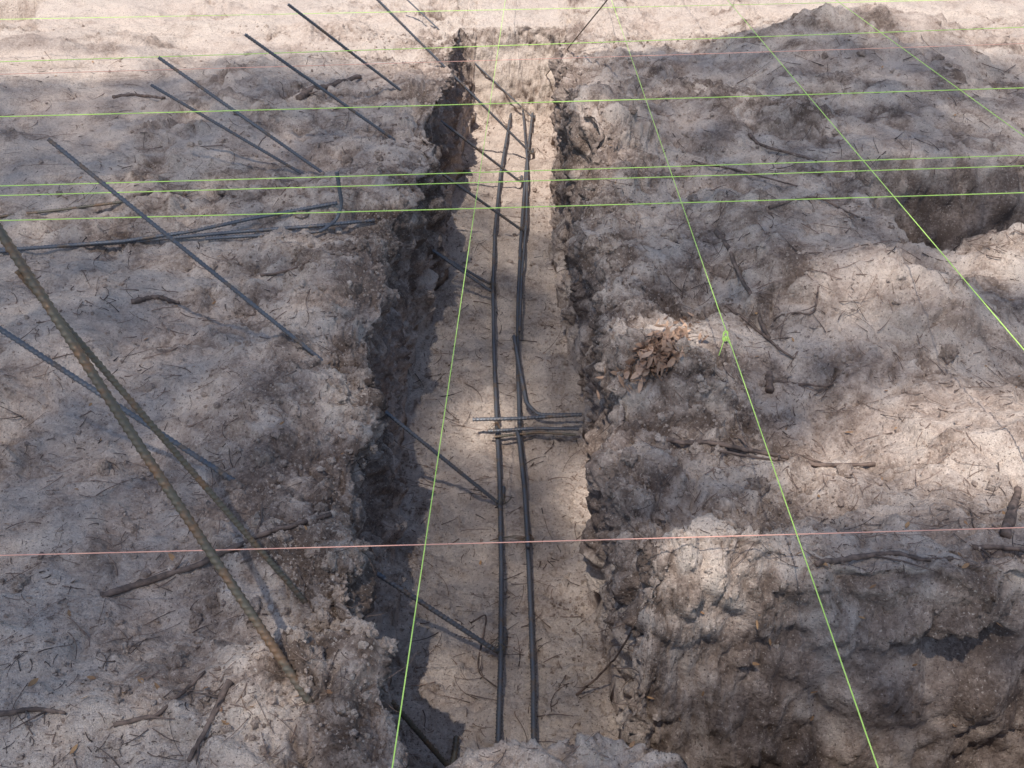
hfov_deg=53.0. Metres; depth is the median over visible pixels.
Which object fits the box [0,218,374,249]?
steel rebar
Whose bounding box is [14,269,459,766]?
steel rebar
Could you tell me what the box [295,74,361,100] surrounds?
tree root
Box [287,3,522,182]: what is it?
steel rebar
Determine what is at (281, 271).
tree root
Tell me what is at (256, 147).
steel rebar
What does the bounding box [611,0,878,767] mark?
string line
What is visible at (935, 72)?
string line
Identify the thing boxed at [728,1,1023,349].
string line
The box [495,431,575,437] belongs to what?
steel rebar
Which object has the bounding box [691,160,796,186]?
tree root
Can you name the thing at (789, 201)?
tree root
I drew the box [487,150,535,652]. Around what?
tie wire
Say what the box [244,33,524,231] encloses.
steel rebar
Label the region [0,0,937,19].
string line
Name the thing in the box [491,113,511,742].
steel rebar
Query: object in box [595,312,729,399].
dead leaf pile
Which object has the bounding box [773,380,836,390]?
tree root
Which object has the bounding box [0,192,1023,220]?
string line
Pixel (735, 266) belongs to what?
tree root
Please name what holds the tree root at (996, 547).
on the ground
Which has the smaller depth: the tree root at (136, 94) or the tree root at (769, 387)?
the tree root at (769, 387)
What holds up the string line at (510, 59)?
attached to the wooden stake
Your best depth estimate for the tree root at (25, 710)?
2.00 m
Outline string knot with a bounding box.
[719,331,730,354]
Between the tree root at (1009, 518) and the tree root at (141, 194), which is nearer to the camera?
the tree root at (1009, 518)
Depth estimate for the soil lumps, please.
2.67 m
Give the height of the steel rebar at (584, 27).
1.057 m
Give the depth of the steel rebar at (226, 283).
3.00 m
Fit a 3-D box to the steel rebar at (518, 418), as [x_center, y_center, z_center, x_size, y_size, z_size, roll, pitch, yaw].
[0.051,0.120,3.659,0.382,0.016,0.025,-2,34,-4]
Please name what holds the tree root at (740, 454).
on the ground
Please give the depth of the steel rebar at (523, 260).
4.96 m
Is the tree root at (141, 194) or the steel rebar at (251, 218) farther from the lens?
the tree root at (141, 194)
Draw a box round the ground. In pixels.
[0,0,1023,767]
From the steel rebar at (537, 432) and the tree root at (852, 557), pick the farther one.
the steel rebar at (537, 432)
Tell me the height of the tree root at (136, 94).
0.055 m
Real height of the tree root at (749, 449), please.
0.071 m
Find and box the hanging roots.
[334,59,661,729]
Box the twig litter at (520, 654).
[0,34,1023,767]
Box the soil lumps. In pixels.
[7,52,973,689]
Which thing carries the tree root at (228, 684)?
on the ground
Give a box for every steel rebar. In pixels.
[0,192,186,217]
[0,201,337,252]
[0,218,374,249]
[0,223,314,703]
[0,326,506,653]
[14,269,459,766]
[46,137,505,503]
[150,84,491,284]
[158,56,496,291]
[205,172,343,240]
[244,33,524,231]
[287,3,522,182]
[376,0,533,154]
[407,0,535,118]
[473,413,579,421]
[488,426,578,432]
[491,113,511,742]
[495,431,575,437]
[512,335,581,416]
[514,427,530,548]
[516,112,536,740]
[518,109,528,331]
[545,0,607,75]
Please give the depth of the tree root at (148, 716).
1.96 m
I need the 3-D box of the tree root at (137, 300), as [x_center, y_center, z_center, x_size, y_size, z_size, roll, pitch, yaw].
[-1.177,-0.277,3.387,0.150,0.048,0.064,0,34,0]
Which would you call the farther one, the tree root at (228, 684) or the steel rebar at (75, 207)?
the steel rebar at (75, 207)
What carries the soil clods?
on the ground
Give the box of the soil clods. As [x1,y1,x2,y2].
[0,2,1023,767]
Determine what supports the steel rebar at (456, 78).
on the ground
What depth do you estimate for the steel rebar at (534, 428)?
3.62 m
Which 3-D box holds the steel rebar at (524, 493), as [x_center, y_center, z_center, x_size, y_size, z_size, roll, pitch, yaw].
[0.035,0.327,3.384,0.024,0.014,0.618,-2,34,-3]
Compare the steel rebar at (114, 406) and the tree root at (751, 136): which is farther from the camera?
the tree root at (751, 136)
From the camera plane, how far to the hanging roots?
2.58 m
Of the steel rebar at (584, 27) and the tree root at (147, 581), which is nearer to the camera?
the tree root at (147, 581)
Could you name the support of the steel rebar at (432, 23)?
on the ground
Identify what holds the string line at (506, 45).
attached to the wooden stake
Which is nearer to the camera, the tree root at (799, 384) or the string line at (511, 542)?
the string line at (511, 542)
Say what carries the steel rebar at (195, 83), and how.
on the ground
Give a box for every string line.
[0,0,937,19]
[0,27,1023,61]
[0,43,1023,74]
[0,87,1023,116]
[0,155,1023,185]
[0,165,1023,195]
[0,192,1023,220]
[0,527,1023,555]
[392,4,504,767]
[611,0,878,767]
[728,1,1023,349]
[836,0,1023,135]
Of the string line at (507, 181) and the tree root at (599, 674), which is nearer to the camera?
the tree root at (599, 674)
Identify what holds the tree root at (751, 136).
on the ground
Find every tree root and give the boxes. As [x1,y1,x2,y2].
[0,707,65,732]
[100,501,331,597]
[112,91,165,98]
[113,670,205,727]
[131,294,179,303]
[133,184,192,201]
[187,679,233,764]
[260,253,353,275]
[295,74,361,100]
[470,614,496,687]
[575,625,633,695]
[654,429,875,466]
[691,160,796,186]
[711,439,827,467]
[714,230,770,338]
[724,304,793,358]
[748,133,816,162]
[764,371,774,393]
[768,194,864,219]
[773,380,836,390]
[774,286,819,320]
[803,549,953,571]
[972,544,1023,582]
[1000,486,1021,538]
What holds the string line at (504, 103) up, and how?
attached to the wooden stake
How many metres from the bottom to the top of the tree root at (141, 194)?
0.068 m
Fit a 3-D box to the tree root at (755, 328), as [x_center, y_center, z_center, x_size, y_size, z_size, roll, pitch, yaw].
[0.771,-0.167,3.220,0.033,0.036,0.332,-14,36,-20]
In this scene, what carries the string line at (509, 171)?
attached to the wooden stake
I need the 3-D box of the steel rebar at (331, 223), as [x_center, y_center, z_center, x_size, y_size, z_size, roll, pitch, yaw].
[-0.867,-0.629,3.736,0.514,0.214,0.110,-9,35,-13]
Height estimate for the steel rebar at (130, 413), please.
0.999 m
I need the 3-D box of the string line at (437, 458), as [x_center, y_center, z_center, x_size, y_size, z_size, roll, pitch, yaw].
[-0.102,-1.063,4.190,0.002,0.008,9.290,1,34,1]
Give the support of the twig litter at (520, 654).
on the ground
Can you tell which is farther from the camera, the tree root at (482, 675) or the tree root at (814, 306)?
the tree root at (814, 306)
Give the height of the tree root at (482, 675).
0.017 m
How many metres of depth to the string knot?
2.78 m
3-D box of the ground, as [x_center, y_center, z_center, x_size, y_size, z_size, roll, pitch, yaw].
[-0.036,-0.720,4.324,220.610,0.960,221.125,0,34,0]
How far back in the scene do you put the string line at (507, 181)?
3.53 m
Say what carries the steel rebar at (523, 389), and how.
on the steel rebar at (533, 701)
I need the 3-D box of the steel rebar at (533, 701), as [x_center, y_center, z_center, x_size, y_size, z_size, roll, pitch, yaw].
[0.064,-0.461,4.606,0.087,0.014,5.050,1,34,1]

